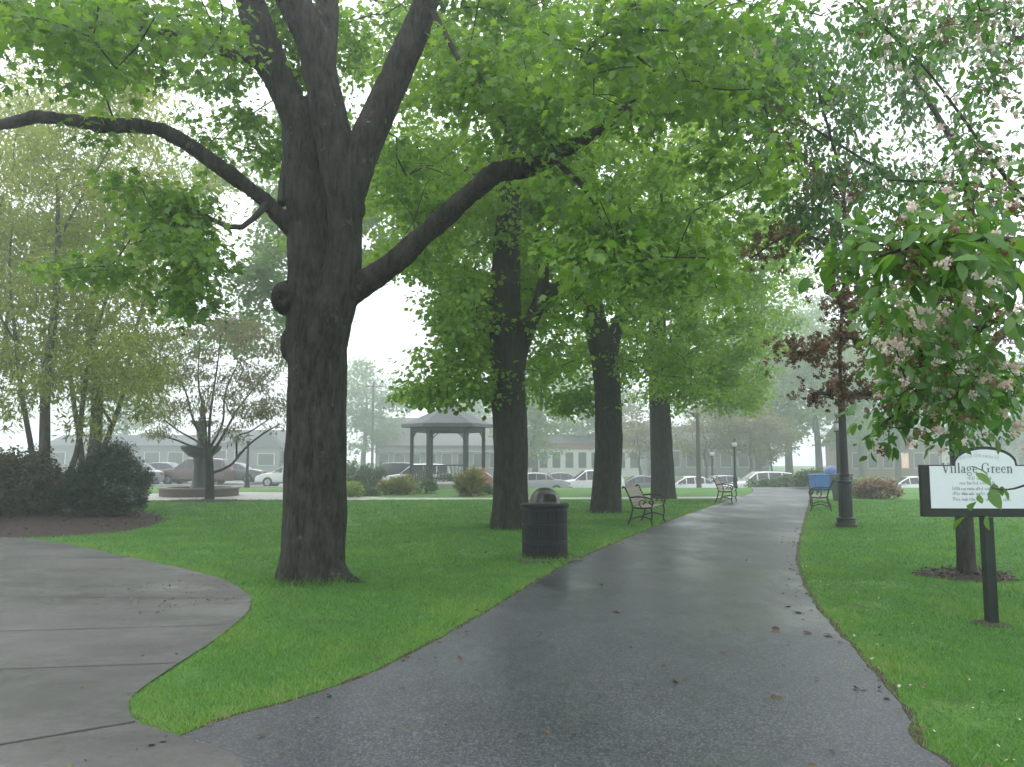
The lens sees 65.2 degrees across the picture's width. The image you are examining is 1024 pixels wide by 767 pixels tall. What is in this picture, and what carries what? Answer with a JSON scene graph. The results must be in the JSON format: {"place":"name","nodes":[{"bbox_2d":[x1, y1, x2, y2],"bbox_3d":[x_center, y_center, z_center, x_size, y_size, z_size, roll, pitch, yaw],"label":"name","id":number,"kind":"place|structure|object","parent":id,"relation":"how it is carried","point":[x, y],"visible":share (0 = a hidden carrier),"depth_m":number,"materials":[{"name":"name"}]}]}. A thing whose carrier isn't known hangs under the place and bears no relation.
{"place":"outdoors","nodes":[
{"label":"outdoors","id":0,"kind":"place"},
{"bbox_2d":[0,537,250,766],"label":"plaza","id":1,"kind":"structure","parent":0,"point":[51,697],"depth_m":6.85,"materials":[{"name":"concrete"}]},
{"bbox_2d":[0,596,244,744],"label":"plaza joint","id":2,"kind":"object","parent":1,"relation":"on","point":[71,666],"visible":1,"depth_m":4.83,"materials":[{"name":"grey concrete"}]},
{"bbox_2d":[111,481,377,486],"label":"street","id":3,"kind":"structure","parent":0,"point":[239,483],"depth_m":55.61,"materials":[{"name":"grey asphalt"}]},
{"bbox_2d":[104,462,164,483],"bbox_3d":[-24.999,5.938,52.666,4.640,1.470,2.060,-3,-6,31],"label":"parked car","id":4,"kind":"object","parent":3,"relation":"on","point":[159,474],"visible":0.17,"depth_m":52.01,"materials":[{"name":"metal"}]},
{"bbox_2d":[150,462,188,482],"bbox_3d":[-25.210,6.404,57.653,4.640,1.470,2.060,0,-5,2],"label":"parked car","id":5,"kind":"object","parent":3,"relation":"on","point":[160,466],"visible":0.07,"depth_m":56.98,"materials":[{"name":"metal"}]},
{"bbox_2d":[161,458,234,483],"bbox_3d":[-21.256,5.882,53.685,4.740,1.770,2.180,0,-5,2],"label":"parked car","id":6,"kind":"object","parent":3,"relation":"on","point":[182,472],"visible":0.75,"depth_m":52.82,"materials":[{"name":"metal"}]},
{"bbox_2d":[215,462,265,482],"bbox_3d":[-19.930,6.312,56.660,4.640,1.470,2.060,0,-5,-3],"label":"parked car","id":7,"kind":"object","parent":3,"relation":"on","point":[240,470],"visible":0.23,"depth_m":55.92,"materials":[{"name":"metal"}]},
{"bbox_2d":[254,466,282,485],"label":"parked car","id":8,"kind":"object","parent":3,"relation":"on","point":[274,478],"visible":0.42,"depth_m":52.30,"materials":[{"name":"white metal"}]},
{"bbox_2d":[362,462,417,485],"bbox_3d":[-8.624,6.419,56.145,4.740,1.770,2.180,0,-5,2],"label":"parked car","id":9,"kind":"object","parent":3,"relation":"on","point":[393,468],"visible":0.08,"depth_m":55.38,"materials":[{"name":"metal"}]},
{"bbox_2d":[380,464,450,481],"bbox_3d":[-6.293,6.209,53.153,4.740,1.770,2.180,0,-5,0],"label":"parked car","id":10,"kind":"object","parent":3,"relation":"on","point":[440,469],"visible":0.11,"depth_m":52.39,"materials":[{"name":"grey metal"}]},
{"bbox_2d":[528,472,569,487],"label":"parked car","id":11,"kind":"object","parent":3,"relation":"on","point":[538,480],"visible":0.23,"depth_m":52.78,"materials":[{"name":"silver metal"}]},
{"bbox_2d":[548,472,573,479],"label":"parked car","id":12,"kind":"object","parent":3,"relation":"on","point":[561,475],"visible":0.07,"depth_m":57.40,"materials":[{"name":"metal"}]},
{"bbox_2d":[565,470,624,487],"bbox_3d":[5.245,6.770,54.608,4.740,1.770,2.180,0,-5,-3],"label":"parked car","id":13,"kind":"object","parent":3,"relation":"on","point":[583,479],"visible":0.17,"depth_m":53.73,"materials":[{"name":"metal"}]},
{"bbox_2d":[624,475,650,487],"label":"parked car","id":14,"kind":"object","parent":3,"relation":"on","point":[642,481],"visible":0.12,"depth_m":54.80,"materials":[{"name":"metal"}]},
{"bbox_2d":[675,476,728,487],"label":"parked car","id":15,"kind":"object","parent":3,"relation":"on","point":[685,482],"visible":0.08,"depth_m":52.31,"materials":[{"name":"metal"}]},
{"bbox_2d":[708,475,740,482],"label":"parked car","id":16,"kind":"object","parent":3,"relation":"on","point":[725,478],"visible":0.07,"depth_m":55.89,"materials":[{"name":"silver metal"}]},
{"bbox_2d":[726,471,792,487],"bbox_3d":[16.490,6.778,53.602,4.740,1.770,2.180,0,-5,0],"label":"parked car","id":17,"kind":"object","parent":3,"relation":"on","point":[757,475],"visible":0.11,"depth_m":52.92,"materials":[{"name":"metal"}]},
{"bbox_2d":[895,476,918,487],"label":"parked car","id":18,"kind":"object","parent":3,"relation":"on","point":[909,482],"visible":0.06,"depth_m":51.94,"materials":[{"name":"metal"}]},
{"bbox_2d":[133,492,738,499],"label":"cross path","id":19,"kind":"structure","parent":0,"point":[261,495],"depth_m":32.71,"materials":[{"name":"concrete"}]},
{"bbox_2d":[157,486,239,497],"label":"fountain pool","id":20,"kind":"structure","parent":19,"relation":"on","point":[188,491],"depth_m":33.01,"materials":[{"name":"stone"}]},
{"bbox_2d":[180,397,221,487],"bbox_3d":[-13.402,2.673,34.501,1.680,4.300,1.680,0,-5,0],"label":"fountain","id":21,"kind":"object","parent":19,"relation":"on","point":[198,456],"visible":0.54,"depth_m":34.14,"materials":[{"name":"stone"}]},
{"bbox_2d":[0,0,1023,465],"label":"sky","id":22,"kind":"structure","parent":0,"point":[383,310],"materials":[{"name":"white"}]},
{"bbox_2d":[13,463,1023,766],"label":"lawn","id":23,"kind":"structure","parent":0,"point":[564,495],"depth_m":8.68,"materials":[{"name":"green plant"}]},
{"bbox_2d":[0,507,161,537],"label":"mulch bed","id":24,"kind":"object","parent":23,"relation":"on","point":[88,525],"visible":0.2,"depth_m":18.60,"materials":[{"name":"brown plant"}]},
{"bbox_2d":[0,447,35,516],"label":"hedge shrub","id":25,"kind":"object","parent":24,"relation":"on","point":[5,485],"visible":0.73,"depth_m":20.31,"materials":[{"name":"green plant"}]},
{"bbox_2d":[0,443,73,515],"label":"hedge shrub","id":26,"kind":"object","parent":24,"relation":"on","point":[42,502],"visible":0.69,"depth_m":20.75,"materials":[{"name":"green plant"}]},
{"bbox_2d":[0,51,126,452],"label":"locust tree","id":27,"kind":"object","parent":24,"relation":"on","point":[34,91],"visible":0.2,"depth_m":25.32,"materials":[{"name":"green plant"}]},
{"bbox_2d":[53,437,157,517],"bbox_3d":[-10.739,2.541,21.256,2.459,2.272,2.368,0,-5,0],"label":"yew shrub","id":28,"kind":"object","parent":24,"relation":"on","point":[88,476],"visible":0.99,"depth_m":20.77,"materials":[{"name":"green plant"}]},
{"bbox_2d":[0,1,214,513],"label":"locust tree","id":29,"kind":"object","parent":24,"relation":"on","point":[112,356],"visible":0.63,"depth_m":21.64,"materials":[{"name":"green plant"}]},
{"bbox_2d":[0,498,1023,581],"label":"mulch chips","id":30,"kind":"object","parent":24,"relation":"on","point":[976,573],"visible":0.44,"depth_m":16.94,"materials":[{"name":"brown plant"}]},
{"bbox_2d":[61,355,180,435],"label":"maple tree","id":31,"kind":"object","parent":23,"relation":"on","point":[134,426],"visible":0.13,"depth_m":121.75,"materials":[{"name":"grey plant"}]},
{"bbox_2d":[50,435,196,470],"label":"house building","id":32,"kind":"structure","parent":23,"relation":"on","point":[150,451],"depth_m":111.61,"materials":[{"name":"grey"}]},
{"bbox_2d":[50,452,65,464],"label":"window","id":33,"kind":"structure","parent":32,"relation":"in","point":[61,456],"depth_m":111.45,"materials":[{"name":"grey glass"}]},
{"bbox_2d":[144,452,159,463],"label":"window","id":34,"kind":"structure","parent":32,"relation":"in","point":[149,457],"depth_m":111.45,"materials":[{"name":"grey glass"}]},
{"bbox_2d":[167,452,183,463],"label":"window","id":35,"kind":"structure","parent":32,"relation":"in","point":[174,457],"depth_m":111.45,"materials":[{"name":"grey glass"}]},
{"bbox_2d":[0,67,248,503],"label":"locust tree","id":36,"kind":"object","parent":23,"relation":"on","point":[166,340],"visible":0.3,"depth_m":26.82,"materials":[{"name":"green plant"}]},
{"bbox_2d":[30,480,282,487],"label":"kerb","id":37,"kind":"structure","parent":23,"relation":"on","point":[162,485],"depth_m":49.77,"materials":[{"name":"concrete"}]},
{"bbox_2d":[133,313,287,499],"bbox_3d":[-11.206,0.781,30.636,7.173,7.484,5.513,0,-5,0],"label":"ornamental tree","id":38,"kind":"object","parent":23,"relation":"on","point":[257,412],"visible":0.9,"depth_m":30.29,"materials":[{"name":"green plant"}]},
{"bbox_2d":[243,433,250,487],"bbox_3d":[-15.134,4.368,45.792,0.384,3.264,0.384,0,-5,0],"label":"street lamp","id":39,"kind":"object","parent":23,"relation":"on","point":[248,441],"visible":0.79,"depth_m":45.71,"materials":[{"name":"black metal"}]},
{"bbox_2d":[210,430,285,468],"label":"shop building","id":40,"kind":"structure","parent":23,"relation":"on","point":[225,452],"depth_m":108.45,"materials":[{"name":"grey"}]},
{"bbox_2d":[110,98,396,367],"bbox_3d":[-11.866,-6.895,37.691,14.139,24.228,11.161,0,-5,0],"label":"maple tree","id":41,"kind":"object","parent":23,"relation":"on","point":[266,261],"visible":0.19,"depth_m":36.37,"materials":[{"name":"green plant"}]},
{"bbox_2d":[250,428,284,471],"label":"shed building","id":42,"kind":"structure","parent":23,"relation":"on","point":[267,453],"depth_m":105.85,"materials":[{"name":"grey"}]},
{"bbox_2d":[257,453,274,465],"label":"window","id":43,"kind":"structure","parent":42,"relation":"in","point":[264,459],"depth_m":105.83,"materials":[{"name":"grey glass"}]},
{"bbox_2d":[346,480,364,496],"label":"flower shrub","id":44,"kind":"object","parent":23,"relation":"on","point":[356,486],"visible":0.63,"depth_m":33.06,"materials":[{"name":"green plant"}]},
{"bbox_2d":[346,458,387,487],"bbox_3d":[-8.783,5.246,45.713,3.414,2.015,2.359,0,-5,0],"label":"street bush","id":45,"kind":"object","parent":23,"relation":"on","point":[368,472],"visible":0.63,"depth_m":45.40,"materials":[{"name":"green plant"}]},
{"bbox_2d":[359,483,382,495],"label":"flower shrub","id":46,"kind":"object","parent":23,"relation":"on","point":[371,490],"visible":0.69,"depth_m":34.52,"materials":[{"name":"green plant"}]},
{"bbox_2d":[364,382,381,468],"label":"utility pole","id":47,"kind":"object","parent":23,"relation":"on","point":[372,438],"visible":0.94,"depth_m":79.85,"materials":[{"name":"brown wood"}]},
{"bbox_2d":[346,330,411,467],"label":"maple tree","id":48,"kind":"object","parent":23,"relation":"on","point":[361,421],"visible":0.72,"depth_m":110.92,"materials":[{"name":"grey plant"}]},
{"bbox_2d":[376,473,417,494],"bbox_3d":[-5.162,4.529,35.819,2.005,1.054,1.739,0,-5,0],"label":"flower shrub","id":49,"kind":"object","parent":23,"relation":"on","point":[397,485],"visible":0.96,"depth_m":35.41,"materials":[{"name":"green plant"}]},
{"bbox_2d":[0,0,849,585],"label":"maple tree","id":50,"kind":"object","parent":23,"relation":"on","point":[326,156],"visible":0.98,"depth_m":9.72,"materials":[{"name":"green plant"}]},
{"bbox_2d":[412,477,438,492],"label":"flower shrub","id":51,"kind":"object","parent":23,"relation":"on","point":[426,485],"visible":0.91,"depth_m":36.59,"materials":[{"name":"green plant"}]},
{"bbox_2d":[407,469,457,481],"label":"street bush","id":52,"kind":"object","parent":23,"relation":"on","point":[440,475],"visible":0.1,"depth_m":48.39,"materials":[{"name":"green plant"}]},
{"bbox_2d":[374,418,493,474],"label":"shop building","id":53,"kind":"structure","parent":23,"relation":"on","point":[447,448],"depth_m":111.51,"materials":[{"name":"grey"}]},
{"bbox_2d":[473,453,481,467],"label":"window","id":54,"kind":"structure","parent":53,"relation":"in","point":[477,457],"depth_m":111.42,"materials":[{"name":"grey glass"}]},
{"bbox_2d":[401,405,492,487],"bbox_3d":[-3.600,3.447,44.874,5.187,5.000,4.674,0,-5,0],"label":"gazebo","id":55,"kind":"object","parent":23,"relation":"on","point":[437,422],"visible":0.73,"depth_m":43.63,"materials":[{"name":"wood"}]},
{"bbox_2d":[362,124,560,361],"bbox_3d":[-3.651,-3.658,41.760,13.176,18.506,10.502,0,-5,0],"label":"maple tree","id":56,"kind":"object","parent":23,"relation":"on","point":[414,278],"visible":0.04,"depth_m":40.66,"materials":[{"name":"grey plant"}]},
{"bbox_2d":[435,388,491,417],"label":"maple tree","id":57,"kind":"object","parent":23,"relation":"on","point":[477,407],"visible":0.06,"depth_m":138.64,"materials":[{"name":"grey plant"}]},
{"bbox_2d":[452,464,488,495],"bbox_3d":[-1.806,4.236,34.346,1.621,1.529,1.534,0,-5,0],"label":"flower shrub","id":58,"kind":"object","parent":23,"relation":"on","point":[470,481],"visible":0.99,"depth_m":34.02,"materials":[{"name":"green plant"}]},
{"bbox_2d":[257,0,753,530],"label":"maple tree","id":59,"kind":"object","parent":23,"relation":"on","point":[499,326],"visible":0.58,"depth_m":18.08,"materials":[{"name":"green plant"}]},
{"bbox_2d":[479,365,584,471],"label":"maple tree","id":60,"kind":"object","parent":23,"relation":"on","point":[536,434],"visible":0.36,"depth_m":93.97,"materials":[{"name":"green plant"}]},
{"bbox_2d":[512,554,582,562],"bbox_3d":[0.543,2.788,12.755,0.950,0.050,0.860,1,-6,-14],"label":"bin pad","id":61,"kind":"object","parent":23,"relation":"on","point":[573,559],"visible":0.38,"depth_m":12.42,"materials":[{"name":"concrete"}]},
{"bbox_2d":[520,487,568,559],"bbox_3d":[0.523,2.220,12.808,0.780,1.104,0.780,2,-6,-20],"label":"litter bin","id":62,"kind":"object","parent":61,"relation":"on","point":[544,524],"visible":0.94,"depth_m":12.50,"materials":[{"name":"plastic"}]},
{"bbox_2d":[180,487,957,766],"bbox_3d":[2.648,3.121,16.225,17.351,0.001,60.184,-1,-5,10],"label":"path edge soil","id":63,"kind":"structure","parent":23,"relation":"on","point":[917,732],"depth_m":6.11,"materials":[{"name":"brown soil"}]},
{"bbox_2d":[528,434,642,476],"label":"shop row","id":64,"kind":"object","parent":23,"relation":"on","point":[579,457],"visible":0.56,"depth_m":114.63,"materials":[{"name":"beige glass"}]},
{"bbox_2d":[565,452,573,467],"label":"window","id":65,"kind":"structure","parent":64,"relation":"in","point":[569,463],"depth_m":114.60,"materials":[{"name":"grey glass"}]},
{"bbox_2d":[578,452,586,467],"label":"window","id":66,"kind":"structure","parent":64,"relation":"in","point":[582,456],"depth_m":114.60,"materials":[{"name":"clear glass"}]},
{"bbox_2d":[546,366,648,438],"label":"maple tree","id":67,"kind":"object","parent":23,"relation":"on","point":[577,429],"visible":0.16,"depth_m":118.42,"materials":[{"name":"green plant"}]},
{"bbox_2d":[431,26,810,513],"bbox_3d":[3.712,-4.231,24.539,12.907,16.484,11.556,0,-5,0],"label":"maple tree","id":68,"kind":"object","parent":23,"relation":"on","point":[681,368],"visible":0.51,"depth_m":23.53,"materials":[{"name":"green plant"}]},
{"bbox_2d":[594,391,679,474],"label":"cherry tree","id":69,"kind":"object","parent":23,"relation":"on","point":[643,430],"visible":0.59,"depth_m":83.60,"materials":[{"name":"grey plant"}]},
{"bbox_2d":[622,484,665,525],"bbox_3d":[3.284,2.992,19.797,0.783,0.943,1.582,-2,-6,21],"label":"park bench","id":70,"kind":"object","parent":23,"relation":"on","point":[644,505],"visible":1,"depth_m":19.53,"materials":[{"name":"black paint"}]},
{"bbox_2d":[537,122,821,498],"bbox_3d":[6.847,-4.061,33.214,11.965,17.881,11.542,0,-5,0],"label":"maple tree","id":71,"kind":"object","parent":23,"relation":"on","point":[662,466],"visible":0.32,"depth_m":31.90,"materials":[{"name":"green plant"}]},
{"bbox_2d":[678,411,701,487],"bbox_3d":[10.533,4.286,47.639,1.563,5.334,0.310,1,-6,-16],"label":"utility pole","id":72,"kind":"object","parent":23,"relation":"on","point":[698,469],"visible":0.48,"depth_m":47.72,"materials":[{"name":"brown wood"}]},
{"bbox_2d":[640,426,768,475],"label":"shop building","id":73,"kind":"structure","parent":23,"relation":"on","point":[723,464],"depth_m":120.97,"materials":[{"name":"grey"}]},
{"bbox_2d":[720,450,731,466],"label":"window","id":74,"kind":"structure","parent":73,"relation":"in","point":[725,461],"depth_m":120.98,"materials":[{"name":"grey glass"}]},
{"bbox_2d":[737,451,748,466],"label":"window","id":75,"kind":"structure","parent":73,"relation":"in","point":[743,462],"depth_m":120.95,"materials":[{"name":"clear glass"}]},
{"bbox_2d":[672,404,747,478],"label":"cherry tree","id":76,"kind":"object","parent":23,"relation":"on","point":[682,445],"visible":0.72,"depth_m":75.58,"materials":[{"name":"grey plant"}]},
{"bbox_2d":[711,476,737,502],"bbox_3d":[7.765,3.873,29.219,0.783,0.943,1.582,-2,-6,21],"label":"park bench","id":77,"kind":"object","parent":23,"relation":"on","point":[718,486],"visible":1,"depth_m":28.94,"materials":[{"name":"black paint"}]},
{"bbox_2d":[732,440,737,487],"bbox_3d":[12.465,4.516,44.774,0.346,2.938,0.346,0,-5,0],"label":"street lamp","id":78,"kind":"object","parent":23,"relation":"on","point":[734,444],"visible":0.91,"depth_m":44.73,"materials":[{"name":"black metal"}]},
{"bbox_2d":[689,327,816,471],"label":"maple tree","id":79,"kind":"object","parent":23,"relation":"on","point":[757,467],"visible":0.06,"depth_m":99.52,"materials":[{"name":"green plant"}]},
{"bbox_2d":[704,400,803,472],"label":"cherry tree","id":80,"kind":"object","parent":23,"relation":"on","point":[762,423],"visible":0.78,"depth_m":74.88,"materials":[{"name":"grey plant"}]},
{"bbox_2d":[739,417,799,470],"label":"cherry tree","id":81,"kind":"object","parent":23,"relation":"on","point":[774,452],"visible":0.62,"depth_m":76.71,"materials":[{"name":"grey plant"}]},
{"bbox_2d":[744,474,804,487],"bbox_3d":[15.495,6.070,47.126,3.682,1.645,2.143,0,-5,0],"label":"street bush","id":82,"kind":"object","parent":23,"relation":"on","point":[776,482],"visible":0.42,"depth_m":47.00,"materials":[{"name":"green plant"}]},
{"bbox_2d":[717,281,875,475],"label":"maple tree","id":83,"kind":"object","parent":23,"relation":"on","point":[788,464],"visible":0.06,"depth_m":103.00,"materials":[{"name":"green plant"}]},
{"bbox_2d":[789,467,824,487],"bbox_3d":[15.853,5.081,42.708,2.134,1.293,1.747,0,-5,0],"label":"garden shrub","id":84,"kind":"object","parent":23,"relation":"on","point":[799,478],"visible":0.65,"depth_m":42.46,"materials":[{"name":"green plant"}]},
{"bbox_2d":[738,285,892,472],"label":"maple tree","id":85,"kind":"object","parent":23,"relation":"on","point":[813,413],"visible":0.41,"depth_m":87.58,"materials":[{"name":"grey plant"}]},
{"bbox_2d":[807,474,829,491],"bbox_3d":[14.668,4.752,38.224,0.800,0.855,0.800,0,-5,0],"label":"recycling bin","id":86,"kind":"object","parent":23,"relation":"on","point":[818,480],"visible":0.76,"depth_m":37.88,"materials":[{"name":"plastic"}]},
{"bbox_2d":[808,479,835,510],"bbox_3d":[9.631,3.461,24.809,0.783,0.943,1.582,-2,-6,22],"label":"park bench","id":87,"kind":"object","parent":23,"relation":"on","point":[820,496],"visible":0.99,"depth_m":24.18,"materials":[{"name":"black paint"}]},
{"bbox_2d":[833,417,839,473],"bbox_3d":[13.398,3.024,32.861,0.394,3.346,0.394,0,-5,0],"label":"street lamp","id":88,"kind":"object","parent":23,"relation":"on","point":[836,426],"visible":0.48,"depth_m":32.85,"materials":[{"name":"black metal"}]},
{"bbox_2d":[829,474,852,500],"bbox_3d":[12.066,3.804,29.293,0.620,0.980,0.700,0,-5,0],"label":"litter bin","id":89,"kind":"object","parent":23,"relation":"on","point":[834,487],"visible":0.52,"depth_m":29.16,"materials":[{"name":"metal"}]},
{"bbox_2d":[831,362,857,528],"bbox_3d":[7.721,1.333,18.658,0.480,4.080,0.480,0,-5,0],"label":"street lamp","id":90,"kind":"object","parent":23,"relation":"on","point":[846,518],"visible":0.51,"depth_m":18.48,"materials":[{"name":"black metal"}]},
{"bbox_2d":[802,289,922,476],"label":"maple tree","id":91,"kind":"object","parent":23,"relation":"on","point":[861,464],"visible":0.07,"depth_m":111.27,"materials":[{"name":"green plant"}]},
{"bbox_2d":[852,474,885,497],"bbox_3d":[14.484,4.279,32.723,1.601,1.133,1.450,-4,-7,35],"label":"garden shrub","id":92,"kind":"object","parent":23,"relation":"on","point":[855,480],"visible":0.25,"depth_m":32.59,"materials":[{"name":"green plant"}]},
{"bbox_2d":[717,0,1023,573],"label":"crabapple tree","id":93,"kind":"object","parent":23,"relation":"on","point":[821,185],"visible":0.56,"depth_m":10.52,"materials":[{"name":"green plant"}]},
{"bbox_2d":[852,477,905,498],"bbox_3d":[14.629,4.262,31.956,1.850,1.077,1.628,1,-5,-13],"label":"garden shrub","id":94,"kind":"object","parent":23,"relation":"on","point":[892,487],"visible":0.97,"depth_m":31.70,"materials":[{"name":"red plant"}]},
{"bbox_2d":[821,426,944,475],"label":"brick building","id":95,"kind":"structure","parent":23,"relation":"on","point":[912,460],"depth_m":117.83,"materials":[{"name":"brown brick"}]},
{"bbox_2d":[867,453,877,467],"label":"window","id":96,"kind":"structure","parent":95,"relation":"in","point":[871,463],"depth_m":117.74,"materials":[{"name":"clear glass"}]},
{"bbox_2d":[913,453,923,467],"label":"window","id":97,"kind":"structure","parent":95,"relation":"in","point":[918,457],"depth_m":117.77,"materials":[{"name":"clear glass"}]},
{"bbox_2d":[825,339,947,480],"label":"maple tree","id":98,"kind":"object","parent":23,"relation":"on","point":[898,468],"visible":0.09,"depth_m":94.48,"materials":[{"name":"green plant"}]},
{"bbox_2d":[762,0,1023,531],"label":"crabapple tree","id":99,"kind":"object","parent":23,"relation":"on","point":[950,261],"visible":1,"depth_m":3.25,"materials":[{"name":"green plant"}]},
{"bbox_2d":[911,570,1013,582],"bbox_3d":[6.167,2.586,10.861,1.294,0.066,1.240,0,-5,0],"label":"mulch ring","id":100,"kind":"object","parent":23,"relation":"on","point":[966,577],"visible":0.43,"depth_m":10.65,"materials":[{"name":"brown wood"}]},
{"bbox_2d":[918,446,1023,622],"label":"park sign","id":101,"kind":"object","parent":23,"relation":"on","point":[956,487],"visible":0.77,"depth_m":7.82,"materials":[{"name":"paint"}]},
{"bbox_2d":[935,427,1023,464],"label":"house building","id":102,"kind":"structure","parent":23,"relation":"on","point":[1016,455],"depth_m":131.05,"materials":[{"name":"grey glass"}]},
{"bbox_2d":[970,620,1013,627],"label":"dirt patch","id":103,"kind":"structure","parent":23,"relation":"on","point":[984,622],"depth_m":7.66,"materials":[{"name":"brown soil"}]},
{"bbox_2d":[981,343,1023,458],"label":"maple tree","id":104,"kind":"object","parent":23,"relation":"on","point":[1017,444],"visible":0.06,"depth_m":127.94,"materials":[{"name":"plant"}]},
{"bbox_2d":[182,487,950,766],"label":"path","id":105,"kind":"structure","parent":0,"point":[594,681],"depth_m":5.66,"materials":[{"name":"grey asphalt"}]},
{"bbox_2d":[1,508,1002,766],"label":"leaf litter","id":106,"kind":"object","parent":105,"relation":"on","point":[775,630],"visible":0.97,"depth_m":7.17,"materials":[{"name":"brown plant"}]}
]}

